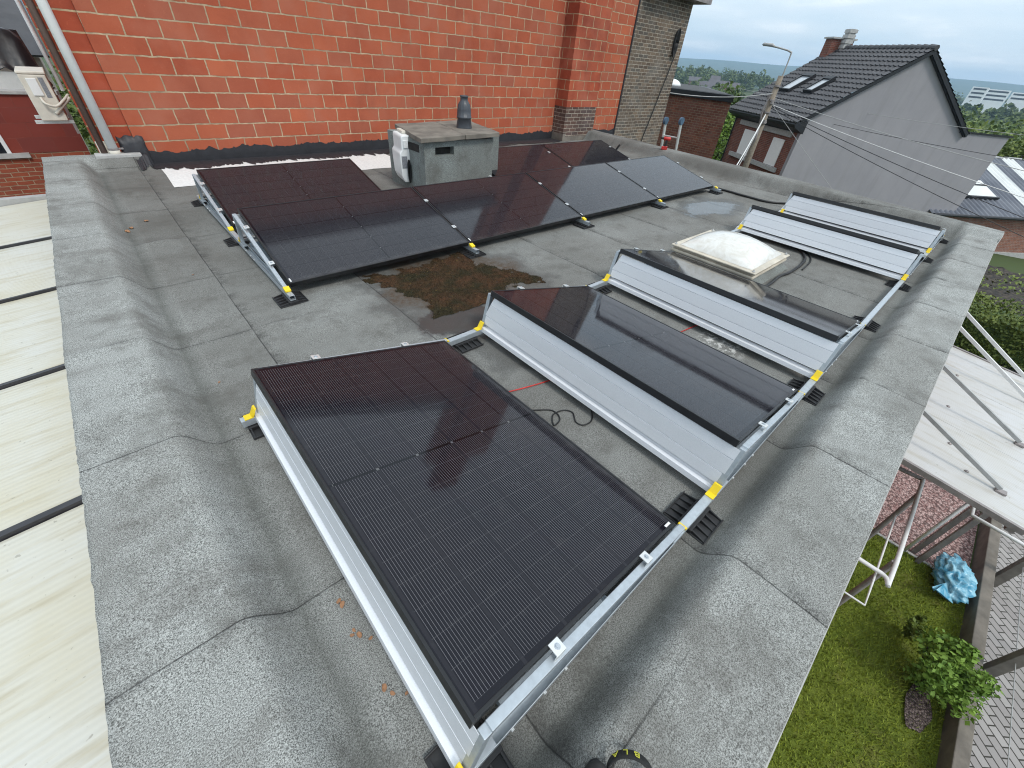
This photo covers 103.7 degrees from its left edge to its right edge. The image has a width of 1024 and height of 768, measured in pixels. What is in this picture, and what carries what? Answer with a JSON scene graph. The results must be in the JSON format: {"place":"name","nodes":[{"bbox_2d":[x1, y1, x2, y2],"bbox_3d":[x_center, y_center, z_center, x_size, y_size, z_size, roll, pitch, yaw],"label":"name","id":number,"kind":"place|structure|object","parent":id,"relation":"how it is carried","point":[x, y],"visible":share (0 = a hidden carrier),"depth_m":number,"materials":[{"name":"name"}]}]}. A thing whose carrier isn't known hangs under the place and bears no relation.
{"place":"outdoors","nodes":[
{"label":"outdoors","id":0,"kind":"place"},
{"bbox_2d":[20,0,1023,568],"bbox_3d":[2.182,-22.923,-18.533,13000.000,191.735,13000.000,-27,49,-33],"label":"ground","id":1,"kind":"structure","parent":0,"point":[996,260],"depth_m":2575.90,"materials":[{"name":"plant"}]},
{"bbox_2d":[0,89,90,197],"bbox_3d":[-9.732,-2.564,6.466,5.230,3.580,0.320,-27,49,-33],"label":"house","id":2,"kind":"structure","parent":1,"relation":"on","point":[27,142],"depth_m":6.82,"materials":[{"name":"paint"}]},
{"bbox_2d":[0,135,11,153],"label":"window frame","id":3,"kind":"structure","parent":2,"relation":"in","point":[4,148],"depth_m":6.62,"materials":[{"name":"white plastic"}]},
{"bbox_2d":[0,27,54,88],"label":"tarpaulin","id":4,"kind":"object","parent":2,"relation":"on","point":[14,51],"visible":0.65,"depth_m":6.51,"materials":[{"name":"plastic"}]},
{"bbox_2d":[0,0,90,153],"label":"house","id":5,"kind":"structure","parent":1,"relation":"on","point":[11,16],"depth_m":9.74,"materials":[{"name":"tile"}]},
{"bbox_2d":[0,71,23,88],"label":"window","id":6,"kind":"structure","parent":5,"relation":"in","point":[8,80],"depth_m":9.72,"materials":[{"name":"glass"}]},
{"bbox_2d":[0,194,111,767],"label":"lean to roof","id":7,"kind":"object","parent":1,"relation":"on","point":[52,705],"visible":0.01,"depth_m":1.90,"materials":[{"name":"beige plastic"}]},
{"bbox_2d":[47,66,96,154],"bbox_3d":[-18.264,-10.120,16.060,2.970,4.942,2.815,-27,49,-33],"label":"tree","id":8,"kind":"object","parent":1,"relation":"on","point":[77,119],"visible":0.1,"depth_m":15.87,"materials":[{"name":"green plant"}]},
{"bbox_2d":[64,88,98,152],"bbox_3d":[-20.198,-13.050,20.760,3.632,4.669,4.402,-27,49,-33],"label":"tree","id":9,"kind":"object","parent":1,"relation":"on","point":[87,138],"visible":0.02,"depth_m":19.78,"materials":[{"name":"green plant"}]},
{"bbox_2d":[22,0,640,163],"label":"brick house","id":10,"kind":"structure","parent":1,"relation":"on","point":[167,81],"depth_m":6.74,"materials":[{"name":"brick"}]},
{"bbox_2d":[15,0,64,90],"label":"post","id":11,"kind":"object","parent":10,"relation":"attached to","point":[37,40],"visible":1,"depth_m":6.91,"materials":[{"name":"metal"}]},
{"bbox_2d":[14,66,79,133],"bbox_3d":[-6.541,-3.995,5.685,0.494,0.725,0.806,-27,49,-33],"label":"air conditioner","id":12,"kind":"object","parent":10,"relation":"attached to","point":[49,106],"visible":1,"depth_m":5.47,"materials":[{"name":"beige plastic"}]},
{"bbox_2d":[24,0,107,153],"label":"downpipe","id":13,"kind":"object","parent":10,"relation":"attached to","point":[39,22],"depth_m":4.95,"materials":[{"name":"metal"}]},
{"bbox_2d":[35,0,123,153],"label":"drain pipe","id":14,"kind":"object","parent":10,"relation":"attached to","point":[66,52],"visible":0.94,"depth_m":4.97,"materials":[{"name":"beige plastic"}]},
{"bbox_2d":[41,130,1003,767],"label":"flat roof annexe","id":15,"kind":"structure","parent":1,"relation":"on","point":[225,622],"depth_m":1.83,"materials":[{"name":"rubber"}]},
{"bbox_2d":[190,199,207,206],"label":"rubber pad","id":16,"kind":"object","parent":15,"relation":"on","point":[197,203],"visible":0.48,"depth_m":4.66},
{"bbox_2d":[223,236,250,246],"bbox_3d":[-2.690,-1.405,3.941,0.210,0.030,0.190,-27,49,-33],"label":"rubber pad","id":17,"kind":"object","parent":15,"relation":"on","point":[231,242],"visible":0.61,"depth_m":3.91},
{"bbox_2d":[192,174,295,300],"bbox_3d":[-2.601,-1.585,3.890,0.266,0.319,3.030,-27,49,-33],"label":"mounting rail","id":18,"kind":"object","parent":17,"relation":"on","point":[268,269],"visible":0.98,"depth_m":3.65,"materials":[{"name":"metal"}]},
{"bbox_2d":[237,214,256,240],"bbox_3d":[-1.811,-1.780,4.197,1.840,0.264,0.074,-27,49,-33],"label":"wind deflector","id":19,"kind":"object","parent":18,"relation":"attached to","point":[245,224],"visible":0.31,"depth_m":3.73,"materials":[{"name":"metal"}]},
{"bbox_2d":[196,158,380,227],"bbox_3d":[-2.477,-2.294,4.707,1.753,0.038,1.134,-27,63,-33],"label":"solar panel","id":20,"kind":"object","parent":18,"relation":"attached to","point":[231,189],"visible":0.79,"depth_m":4.66,"materials":[{"name":"black glass"}]},
{"bbox_2d":[242,413,264,439],"bbox_3d":[-1.317,0.190,2.161,0.190,0.030,0.210,-27,49,-33],"label":"rubber pad","id":21,"kind":"object","parent":15,"relation":"on","point":[255,430],"visible":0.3,"depth_m":2.09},
{"bbox_2d":[272,291,308,307],"bbox_3d":[-1.742,-0.672,3.160,0.210,0.030,0.190,-27,49,-33],"label":"rubber pad","id":22,"kind":"object","parent":15,"relation":"on","point":[281,300],"visible":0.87,"depth_m":3.14,"materials":[{"name":"rubber"}]},
{"bbox_2d":[387,95,499,186],"bbox_3d":[-0.951,-3.548,5.886,1.572,1.129,1.145,-27,49,-33],"label":"chimney stack","id":23,"kind":"object","parent":15,"relation":"on","point":[463,146],"visible":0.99,"depth_m":5.63,"materials":[{"name":"concrete"}]},
{"bbox_2d":[392,128,411,182],"bbox_3d":[-1.545,-3.220,5.671,0.165,0.612,0.447,-16,44,-24],"label":"inverter","id":24,"kind":"object","parent":23,"relation":"attached to","point":[401,158],"visible":1,"depth_m":5.58,"materials":[{"name":"white plastic"}]},
{"bbox_2d":[362,248,545,319],"bbox_3d":[-0.517,-0.973,3.667,1.407,0.041,1.067,-27,49,-33],"label":"moss","id":25,"kind":"object","parent":15,"relation":"on","point":[453,283],"visible":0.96,"depth_m":3.60,"materials":[{"name":"plant"}]},
{"bbox_2d":[446,331,483,353],"bbox_3d":[-0.341,-0.307,2.879,0.190,0.030,0.210,-27,49,-33],"label":"rubber pad","id":26,"kind":"object","parent":15,"relation":"on","point":[465,346],"visible":0.67,"depth_m":2.85,"materials":[{"name":"rubber"}]},
{"bbox_2d":[424,718,513,767],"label":"rubber pad","id":27,"kind":"object","parent":15,"relation":"on","point":[434,757],"visible":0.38,"depth_m":1.19,"materials":[{"name":"rubber"}]},
{"bbox_2d":[459,249,485,258],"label":"rubber pad","id":28,"kind":"object","parent":15,"relation":"on","point":[467,253],"visible":0.77,"depth_m":4.12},
{"bbox_2d":[424,199,478,253],"bbox_3d":[-0.765,-1.881,4.465,0.266,0.319,1.530,-27,49,-33],"label":"mounting rail","id":29,"kind":"object","parent":28,"relation":"on","point":[471,247],"visible":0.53,"depth_m":4.11,"materials":[{"name":"metal"}]},
{"bbox_2d":[237,187,469,286],"bbox_3d":[-1.444,-1.495,3.855,1.753,0.038,1.134,-27,63,-33],"label":"solar panel","id":30,"kind":"object","parent":29,"relation":"on","point":[301,242],"visible":1,"depth_m":3.74,"materials":[{"name":"black glass"}]},
{"bbox_2d":[412,172,581,243],"bbox_3d":[-0.130,-2.164,4.822,1.753,0.038,1.134,-27,63,-33],"label":"solar panel","id":31,"kind":"object","parent":29,"relation":"on","point":[477,210],"visible":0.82,"depth_m":4.72,"materials":[{"name":"black glass"}]},
{"bbox_2d":[239,193,793,427],"bbox_3d":[1.879,-1.468,4.288,8.575,0.297,0.266,-27,49,-33],"label":"mounting rail","id":32,"kind":"object","parent":15,"relation":"on","point":[247,420],"visible":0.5,"depth_m":2.84,"materials":[{"name":"metal"}]},
{"bbox_2d":[251,340,674,728],"bbox_3d":[-0.280,0.281,1.849,1.134,0.038,1.753,-15,42,-43],"label":"solar panel","id":33,"kind":"object","parent":32,"relation":"attached to","point":[502,537],"visible":1,"depth_m":1.58,"materials":[{"name":"black glass"}]},
{"bbox_2d":[735,209,917,279],"bbox_3d":[3.612,-1.710,4.780,0.074,0.264,1.840,-27,49,-33],"label":"wind deflector","id":34,"kind":"object","parent":32,"relation":"attached to","point":[880,255],"visible":1,"depth_m":4.69,"materials":[{"name":"metal"}]},
{"bbox_2d":[751,205,920,255],"bbox_3d":[4.061,-1.944,5.065,1.134,0.038,1.753,-15,42,-43],"label":"solar panel","id":35,"kind":"object","parent":32,"relation":"attached to","point":[856,235],"visible":0.84,"depth_m":4.69,"materials":[{"name":"black glass"}]},
{"bbox_2d":[778,195,939,252],"bbox_3d":[4.695,-2.261,5.577,0.074,0.264,1.840,-27,49,-33],"label":"wind deflector","id":36,"kind":"object","parent":32,"relation":"attached to","point":[921,236],"visible":0.87,"depth_m":5.49,"materials":[{"name":"metal"}]},
{"bbox_2d":[792,192,940,230],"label":"solar panel","id":37,"kind":"object","parent":32,"relation":"attached to","point":[905,220],"visible":0.52,"depth_m":5.49,"materials":[{"name":"black glass"}]},
{"bbox_2d":[488,175,590,224],"bbox_3d":[0.058,-2.937,5.846,0.266,0.319,3.030,-27,49,-33],"label":"mounting rail","id":38,"kind":"object","parent":15,"relation":"on","point":[583,220],"visible":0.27,"depth_m":5.08,"materials":[{"name":"metal"}]},
{"bbox_2d":[526,163,657,217],"bbox_3d":[1.192,-2.836,5.795,1.753,0.038,1.134,-27,63,-33],"label":"solar panel","id":39,"kind":"object","parent":38,"relation":"on","point":[589,190],"visible":0.92,"depth_m":5.71,"materials":[{"name":"black glass"}]},
{"bbox_2d":[532,409,592,425],"bbox_3d":[0.246,0.177,2.341,0.504,0.053,0.159,-2,40,-9],"label":"cable","id":40,"kind":"object","parent":15,"relation":"on","point":[560,418],"visible":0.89,"depth_m":2.37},
{"bbox_2d":[573,222,594,228],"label":"rubber pad","id":41,"kind":"object","parent":15,"relation":"on","point":[580,225],"visible":0.71,"depth_m":5.08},
{"bbox_2d":[584,758,606,767],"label":"work boot","id":42,"kind":"object","parent":15,"relation":"on","point":[595,763],"visible":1,"depth_m":1.08,"materials":[{"name":"black leather"}]},
{"bbox_2d":[587,282,611,293],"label":"rubber pad","id":43,"kind":"object","parent":15,"relation":"on","point":[604,289],"visible":0.37,"depth_m":3.70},
{"bbox_2d":[509,325,696,391],"bbox_3d":[0.763,-0.213,2.907,1.896,0.013,0.037,-19,45,-27],"label":"cable","id":44,"kind":"object","parent":15,"relation":"on","point":[549,380],"visible":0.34,"depth_m":2.57,"materials":[{"name":"red plastic"}]},
{"bbox_2d":[548,151,665,205],"bbox_3d":[1.379,-3.609,6.819,0.266,0.319,3.030,-27,49,-33],"label":"mounting rail","id":45,"kind":"object","parent":15,"relation":"on","point":[659,202],"visible":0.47,"depth_m":6.06,"materials":[{"name":"metal"}]},
{"bbox_2d":[492,144,572,175],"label":"solar panel","id":46,"kind":"object","parent":45,"relation":"on","point":[523,159],"visible":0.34,"depth_m":6.80,"materials":[{"name":"black glass"}]},
{"bbox_2d":[606,155,713,199],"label":"solar panel","id":47,"kind":"object","parent":45,"relation":"on","point":[661,177],"visible":0.9,"depth_m":6.69,"materials":[{"name":"black glass"}]},
{"bbox_2d":[607,749,651,767],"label":"strap","id":48,"kind":"object","parent":15,"relation":"on","point":[617,755],"visible":1,"depth_m":1.08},
{"bbox_2d":[609,146,720,191],"bbox_3d":[2.564,-4.212,7.691,0.266,0.319,3.030,-27,49,-33],"label":"mounting rail","id":49,"kind":"object","parent":15,"relation":"on","point":[714,188],"visible":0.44,"depth_m":7.05,"materials":[{"name":"metal"}]},
{"bbox_2d":[541,140,629,165],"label":"solar panel","id":50,"kind":"object","parent":49,"relation":"on","point":[578,153],"visible":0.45,"depth_m":7.66,"materials":[{"name":"black glass"}]},
{"bbox_2d":[663,491,723,544],"bbox_3d":[0.856,0.622,1.895,0.190,0.030,0.210,-27,49,-33],"label":"rubber pad","id":51,"kind":"object","parent":15,"relation":"on","point":[704,526],"visible":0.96,"depth_m":1.89,"materials":[{"name":"rubber"}]},
{"bbox_2d":[671,229,789,283],"bbox_3d":[2.403,-1.479,4.411,1.000,0.304,1.000,-27,49,-33],"label":"skylight","id":52,"kind":"object","parent":15,"relation":"on","point":[748,257],"visible":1,"depth_m":4.20,"materials":[{"name":"plastic"}]},
{"bbox_2d":[718,188,785,203],"bbox_3d":[4.073,-3.304,7.030,1.855,0.047,0.382,21,42,18],"label":"cable","id":53,"kind":"object","parent":15,"relation":"on","point":[750,197],"visible":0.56,"depth_m":6.90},
{"bbox_2d":[766,247,806,286],"bbox_3d":[3.025,-1.273,4.438,0.246,0.044,1.935,30,45,27],"label":"cable","id":54,"kind":"object","parent":15,"relation":"on","point":[792,270],"visible":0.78,"depth_m":4.40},
{"bbox_2d":[788,378,825,405],"bbox_3d":[1.982,0.046,2.721,0.190,0.030,0.210,-27,49,-33],"label":"rubber pad","id":55,"kind":"object","parent":15,"relation":"on","point":[814,395],"visible":0.77,"depth_m":2.70,"materials":[{"name":"rubber"}]},
{"bbox_2d":[454,228,945,767],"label":"mounting rail","id":56,"kind":"object","parent":55,"relation":"on","point":[522,696],"visible":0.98,"depth_m":1.43,"materials":[{"name":"metal"}]},
{"bbox_2d":[255,384,478,767],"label":"wind deflector","id":57,"kind":"object","parent":56,"relation":"attached to","point":[455,736],"visible":0.81,"depth_m":1.35,"materials":[{"name":"metal"}]},
{"bbox_2d":[482,298,739,490],"bbox_3d":[0.389,-0.053,2.387,0.074,0.264,1.840,-27,49,-33],"label":"wind deflector","id":58,"kind":"object","parent":56,"relation":"attached to","point":[697,454],"visible":0.89,"depth_m":2.23,"materials":[{"name":"metal"}]},
{"bbox_2d":[490,286,797,446],"bbox_3d":[0.838,-0.288,2.671,1.134,0.038,1.753,-15,42,-43],"label":"solar panel","id":59,"kind":"object","parent":56,"relation":"attached to","point":[732,401],"visible":1,"depth_m":2.47,"materials":[{"name":"black glass"}]},
{"bbox_2d":[608,255,838,377],"bbox_3d":[1.497,-0.617,3.202,0.074,0.264,1.840,-27,49,-33],"label":"wind deflector","id":60,"kind":"object","parent":56,"relation":"attached to","point":[801,346],"visible":0.92,"depth_m":3.08,"materials":[{"name":"metal"}]},
{"bbox_2d":[619,248,859,341],"bbox_3d":[1.946,-0.851,3.487,1.134,0.038,1.753,-15,42,-43],"label":"solar panel","id":61,"kind":"object","parent":56,"relation":"attached to","point":[816,319],"visible":0.99,"depth_m":3.29,"materials":[{"name":"black glass"}]},
{"bbox_2d":[852,315,880,332],"bbox_3d":[3.137,-0.542,3.570,0.190,0.030,0.210,-27,49,-33],"label":"rubber pad","id":62,"kind":"object","parent":15,"relation":"on","point":[873,326],"visible":0.74,"depth_m":3.55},
{"bbox_2d":[885,280,911,291],"bbox_3d":[4.158,-1.061,4.322,0.190,0.030,0.210,-27,49,-33],"label":"rubber pad","id":63,"kind":"object","parent":15,"relation":"on","point":[902,287],"visible":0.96,"depth_m":4.31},
{"bbox_2d":[901,312,1023,563],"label":"canopy","id":64,"kind":"object","parent":15,"relation":"attached to","point":[966,445],"visible":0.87,"depth_m":3.91,"materials":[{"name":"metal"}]},
{"bbox_2d":[614,0,711,144],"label":"grey brick house","id":65,"kind":"structure","parent":1,"relation":"on","point":[659,23],"depth_m":11.59,"materials":[{"name":"brick"}]},
{"bbox_2d":[641,56,674,141],"bbox_3d":[4.461,-8.768,12.403,0.829,2.929,0.039,-27,49,-33],"label":"wall cable","id":66,"kind":"object","parent":65,"relation":"attached to","point":[658,97],"depth_m":12.37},
{"bbox_2d":[671,28,680,56],"bbox_3d":[4.761,-9.901,11.671,0.233,0.668,0.064,-27,49,-33],"label":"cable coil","id":67,"kind":"object","parent":65,"relation":"attached to","point":[677,40],"visible":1,"depth_m":11.66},
{"bbox_2d":[660,117,684,149],"bbox_3d":[3.852,-4.785,10.584,0.889,3.812,0.450,-27,49,-33],"label":"ladder","id":68,"kind":"object","parent":1,"relation":"on","point":[680,121],"visible":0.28,"depth_m":9.36,"materials":[{"name":"metal"}]},
{"bbox_2d":[656,79,734,158],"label":"flat brick building","id":69,"kind":"structure","parent":1,"relation":"on","point":[703,124],"depth_m":17.78,"materials":[{"name":"brick"}]},
{"bbox_2d":[712,108,734,160],"bbox_3d":[15.834,-18.370,31.970,3.327,5.860,3.483,12,40,7],"label":"tree","id":70,"kind":"object","parent":1,"relation":"on","point":[727,128],"visible":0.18,"depth_m":31.10,"materials":[{"name":"green plant"}]},
{"bbox_2d":[713,78,740,160],"bbox_3d":[18.874,-22.715,36.869,3.931,8.446,5.521,10,40,6],"label":"tree","id":71,"kind":"object","parent":1,"relation":"on","point":[727,91],"visible":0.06,"depth_m":34.62,"materials":[{"name":"green plant"}]},
{"bbox_2d":[742,43,791,167],"bbox_3d":[9.803,-10.161,17.142,1.191,6.660,0.388,32,46,28],"label":"utility pole","id":72,"kind":"object","parent":1,"relation":"on","point":[766,111],"visible":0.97,"depth_m":16.07,"materials":[{"name":"grey concrete"}]},
{"bbox_2d":[670,92,772,96],"bbox_3d":[7.617,-10.248,14.202,6.632,0.229,0.023,-22,47,-30],"label":"overhead wire","id":73,"kind":"object","parent":72,"relation":"attached to","point":[713,96],"visible":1,"depth_m":13.71,"materials":[{"name":"grey paint"}]},
{"bbox_2d":[771,108,1023,236],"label":"overhead wire","id":74,"kind":"object","parent":72,"relation":"attached to","point":[899,176],"visible":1,"depth_m":14.42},
{"bbox_2d":[772,106,1023,217],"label":"overhead wire","id":75,"kind":"object","parent":72,"relation":"attached to","point":[899,165],"visible":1,"depth_m":14.34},
{"bbox_2d":[773,105,1023,197],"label":"overhead wire","id":76,"kind":"object","parent":72,"relation":"attached to","point":[903,155],"visible":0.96,"depth_m":14.18,"materials":[{"name":"white rubber"}]},
{"bbox_2d":[775,98,1023,170],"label":"overhead wire","id":77,"kind":"object","parent":72,"relation":"attached to","point":[902,138],"visible":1,"depth_m":14.47,"materials":[{"name":"grey paint"}]},
{"bbox_2d":[674,64,1023,137],"bbox_3d":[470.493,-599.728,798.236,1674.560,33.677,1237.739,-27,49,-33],"label":"woodland","id":78,"kind":"object","parent":1,"relation":"on","point":[1011,114],"visible":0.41,"depth_m":377.14,"materials":[{"name":"plant"}]},
{"bbox_2d":[720,29,1013,211],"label":"gable house","id":79,"kind":"structure","parent":1,"relation":"on","point":[911,82],"depth_m":22.73,"materials":[{"name":"paint"}]},
{"bbox_2d":[736,126,756,155],"bbox_3d":[15.150,-15.700,25.978,0.080,1.560,1.410,0,40,-6],"label":"window","id":80,"kind":"structure","parent":79,"relation":"in","point":[749,132],"depth_m":26.01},
{"bbox_2d":[763,134,787,166],"bbox_3d":[15.419,-13.711,23.588,0.080,1.560,1.300,0,40,-6],"label":"window","id":81,"kind":"structure","parent":79,"relation":"in","point":[778,142],"depth_m":23.53,"materials":[{"name":"glass"}]},
{"bbox_2d":[739,88,1020,134],"bbox_3d":[20.383,-13.280,19.919,0.019,0.504,20.101,-22,47,-29],"label":"overhead wire","id":82,"kind":"object","parent":79,"relation":"attached to","point":[920,121],"visible":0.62,"depth_m":19.70,"materials":[{"name":"grey paint"}]},
{"bbox_2d":[740,100,1023,160],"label":"overhead wire","id":83,"kind":"object","parent":79,"relation":"attached to","point":[912,140],"visible":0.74,"depth_m":19.18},
{"bbox_2d":[872,529,934,567],"bbox_3d":[4.921,2.035,5.426,0.040,0.075,1.910,-27,49,-33],"label":"lawn edging","id":84,"kind":"object","parent":1,"relation":"on","point":[897,545],"visible":0.06,"depth_m":5.23,"materials":[{"name":"concrete"}]},
{"bbox_2d":[873,464,979,567],"bbox_3d":[6.144,1.397,6.339,3.250,0.001,1.900,-27,49,-33],"label":"gravel bed","id":85,"kind":"object","parent":1,"relation":"on","point":[936,504],"visible":0.2,"depth_m":5.73,"materials":[{"name":"gravel"}]},
{"bbox_2d":[936,517,1001,767],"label":"concrete edging","id":86,"kind":"object","parent":1,"relation":"on","point":[955,747],"visible":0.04,"depth_m":4.41,"materials":[{"name":"concrete"}]},
{"bbox_2d":[962,100,985,132],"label":"tree","id":87,"kind":"object","parent":1,"relation":"on","point":[972,115],"visible":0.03,"depth_m":66.15,"materials":[{"name":"green plant"}]},
{"bbox_2d":[928,156,1023,258],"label":"brick barn","id":88,"kind":"structure","parent":1,"relation":"on","point":[1010,180],"depth_m":26.59,"materials":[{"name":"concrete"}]},
{"bbox_2d":[962,86,989,105],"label":"office block","id":89,"kind":"structure","parent":1,"relation":"on","point":[975,95],"depth_m":446.37,"materials":[{"name":"concrete"}]},
{"bbox_2d":[966,119,998,133],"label":"tree","id":90,"kind":"object","parent":1,"relation":"on","point":[981,127],"visible":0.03,"depth_m":50.62,"materials":[{"name":"green plant"}]},
{"bbox_2d":[953,291,1023,372],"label":"hedge","id":91,"kind":"object","parent":1,"relation":"on","point":[1003,328],"visible":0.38,"depth_m":9.12,"materials":[{"name":"green plant"}]},
{"bbox_2d":[980,89,1011,112],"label":"office block","id":92,"kind":"structure","parent":1,"relation":"on","point":[995,98],"depth_m":450.39,"materials":[{"name":"concrete"}]},
{"bbox_2d":[968,116,1023,147],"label":"tree","id":93,"kind":"object","parent":1,"relation":"on","point":[987,124],"visible":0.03,"depth_m":78.34,"materials":[{"name":"green plant"}]},
{"bbox_2d":[989,119,1023,158],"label":"tree","id":94,"kind":"object","parent":1,"relation":"on","point":[1010,150],"visible":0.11,"depth_m":36.60,"materials":[{"name":"green plant"}]},
{"bbox_2d":[1003,92,1023,111],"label":"office block","id":95,"kind":"structure","parent":1,"relation":"on","point":[1016,99],"depth_m":452.11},
{"bbox_2d":[679,0,1023,84],"label":"sky","id":96,"kind":"structure","parent":0,"point":[979,40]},
{"bbox_2d":[768,534,964,767],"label":"lawn","id":97,"kind":"structure","parent":0,"point":[907,743],"depth_m":4.02,"materials":[{"name":"green plant"}]},
{"bbox_2d":[838,467,925,606],"bbox_3d":[3.352,1.819,4.284,2.030,1.522,0.585,-27,49,-33],"label":"tubular frame","id":98,"kind":"object","parent":97,"relation":"on","point":[891,566],"visible":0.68,"depth_m":3.72,"materials":[{"name":"white paint"}]},
{"bbox_2d":[905,684,931,732],"bbox_3d":[3.941,3.144,3.897,0.540,0.001,0.215,-27,49,-33],"label":"mulch bed","id":99,"kind":"object","parent":97,"relation":"on","point":[922,719],"visible":0.8,"depth_m":3.88,"materials":[{"name":"gravel"}]},
{"bbox_2d":[901,614,1003,725],"bbox_3d":[4.215,2.728,3.922,0.838,0.719,0.639,-27,49,-33],"label":"bush","id":100,"kind":"object","parent":97,"relation":"on","point":[948,673],"visible":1,"depth_m":3.74,"materials":[{"name":"green plant"}]},
{"bbox_2d":[931,552,977,603],"bbox_3d":[5.253,2.354,4.793,0.801,0.314,0.394,-27,49,-33],"label":"plastic bag","id":101,"kind":"object","parent":97,"relation":"on","point":[955,581],"visible":1,"depth_m":4.74,"materials":[{"name":"plastic"}]},
{"bbox_2d":[969,524,1023,767],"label":"paved path","id":102,"kind":"structure","parent":0,"point":[990,745],"depth_m":4.14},
{"bbox_2d":[903,503,1023,551],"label":"handrail","id":103,"kind":"object","parent":102,"relation":"on","point":[945,520],"visible":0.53,"depth_m":4.60,"materials":[{"name":"metal"}]},
{"bbox_2d":[983,648,1023,676],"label":"fence post","id":104,"kind":"object","parent":102,"relation":"on","point":[1002,665],"depth_m":3.95,"materials":[{"name":"concrete"}]},
{"bbox_2d":[1007,554,1023,767],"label":"fence wire","id":105,"kind":"object","parent":104,"relation":"attached to","point":[1014,673],"visible":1,"depth_m":3.75,"materials":[{"name":"grey paint"}]},
{"bbox_2d":[994,557,1023,587],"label":"fence post","id":106,"kind":"object","parent":102,"relation":"on","point":[1008,572],"depth_m":4.81,"materials":[{"name":"concrete"}]},
{"bbox_2d":[976,265,1023,315],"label":"soil field","id":107,"kind":"structure","parent":0,"point":[999,292],"depth_m":17.27,"materials":[{"name":"soil"}]},
{"bbox_2d":[976,268,1023,314],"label":"weeds","id":108,"kind":"object","parent":107,"relation":"on","point":[1005,281],"visible":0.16,"depth_m":17.99,"materials":[{"name":"green plant"}]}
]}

